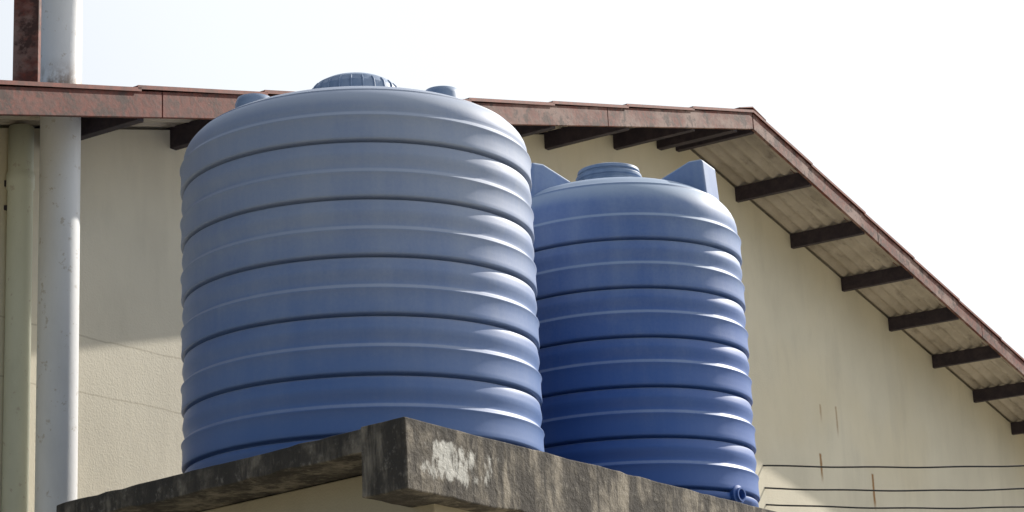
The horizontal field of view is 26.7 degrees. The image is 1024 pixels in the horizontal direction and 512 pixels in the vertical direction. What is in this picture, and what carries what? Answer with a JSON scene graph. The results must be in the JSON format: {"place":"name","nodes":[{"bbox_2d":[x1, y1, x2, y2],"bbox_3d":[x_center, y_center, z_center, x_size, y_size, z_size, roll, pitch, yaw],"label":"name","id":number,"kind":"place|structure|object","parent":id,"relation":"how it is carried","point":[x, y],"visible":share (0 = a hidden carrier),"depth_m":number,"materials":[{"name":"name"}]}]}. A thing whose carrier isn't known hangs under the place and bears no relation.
{"place":"outdoors","nodes":[
{"label":"outdoors","id":0,"kind":"place"},
{"bbox_2d":[56,417,773,511],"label":"concrete tank platform","id":1,"kind":"structure","parent":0,"point":[404,464],"depth_m":9.82,"materials":[{"name":"grey concrete"}]},
{"bbox_2d":[180,72,544,472],"bbox_3d":[-0.804,0.146,11.385,1.875,2.275,1.876,-3,-16,0],"label":"water tank","id":2,"kind":"object","parent":1,"relation":"on","point":[357,249],"visible":0.88,"depth_m":10.61,"materials":[{"name":"plastic"}]},
{"bbox_2d":[530,160,759,506],"bbox_3d":[0.630,0.517,12.769,1.535,2.173,1.535,-3,-16,0],"label":"water tank","id":3,"kind":"object","parent":1,"relation":"on","point":[644,368],"visible":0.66,"depth_m":12.12,"materials":[{"name":"blue plastic"}]},
{"bbox_2d":[0,0,1023,357],"label":"sky","id":4,"kind":"structure","parent":0,"point":[913,109],"materials":[{"name":"white"}]},
{"label":"ground","id":5,"kind":"structure","parent":0,"visible":0},
{"bbox_2d":[34,0,81,511],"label":"vent pipe","id":6,"kind":"object","parent":5,"relation":"on","point":[56,440],"visible":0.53,"depth_m":12.02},
{"bbox_2d":[0,128,1023,511],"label":"walls","id":7,"kind":"structure","parent":5,"relation":"on","point":[838,376],"depth_m":20.20,"materials":[{"name":"beige paint"}]},
{"bbox_2d":[1,124,34,511],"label":"drain pipe","id":8,"kind":"object","parent":7,"relation":"attached to","point":[19,183],"visible":1,"depth_m":12.12,"materials":[{"name":"paint"}]},
{"bbox_2d":[0,116,1023,422],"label":"roof sheets","id":9,"kind":"object","parent":7,"relation":"on","point":[744,160],"visible":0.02,"depth_m":21.60,"materials":[{"name":"metal"}]},
{"bbox_2d":[13,0,41,81],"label":"steel post","id":10,"kind":"object","parent":9,"relation":"on","point":[27,43],"visible":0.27,"depth_m":12.69,"materials":[{"name":"brown metal"}]},
{"bbox_2d":[0,86,1023,376],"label":"fascia board","id":11,"kind":"object","parent":9,"relation":"attached to","point":[54,102],"visible":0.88,"depth_m":16.41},
{"bbox_2d":[0,80,1023,378],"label":"verge flashing","id":12,"kind":"object","parent":9,"relation":"attached to","point":[202,90],"visible":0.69,"depth_m":16.33,"materials":[{"name":"brown metal"}]},
{"bbox_2d":[734,106,765,120],"bbox_3d":[-3.757,0.018,22.878,14.200,0.081,0.500,-13,-18,32],"label":"ridge cap","id":13,"kind":"object","parent":9,"relation":"on","point":[752,108],"visible":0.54,"depth_m":19.18,"materials":[{"name":"metal"}]},
{"bbox_2d":[35,117,1023,434],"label":"purlins","id":14,"kind":"object","parent":7,"relation":"attached to","point":[623,137],"visible":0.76,"depth_m":20.12,"materials":[{"name":"paint"}]},
{"bbox_3d":[7.377,3.652,20.375,0.280,6.400,0.280,-3,-15,0],"label":"utility pole","id":15,"kind":"object","parent":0,"visible":0},
{"bbox_2d":[763,465,1023,467],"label":"overhead cable","id":16,"kind":"object","parent":15,"relation":"attached to","point":[887,466],"visible":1,"depth_m":20.03,"materials":[{"name":"black plastic"}]},
{"bbox_2d":[765,487,1023,491],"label":"overhead cable","id":17,"kind":"object","parent":15,"relation":"attached to","point":[894,490],"visible":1,"depth_m":20.00,"materials":[{"name":"black plastic"}]},
{"bbox_2d":[766,504,1023,508],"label":"overhead cable","id":18,"kind":"object","parent":15,"relation":"attached to","point":[893,507],"visible":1,"depth_m":19.95,"materials":[{"name":"black plastic"}]}
]}

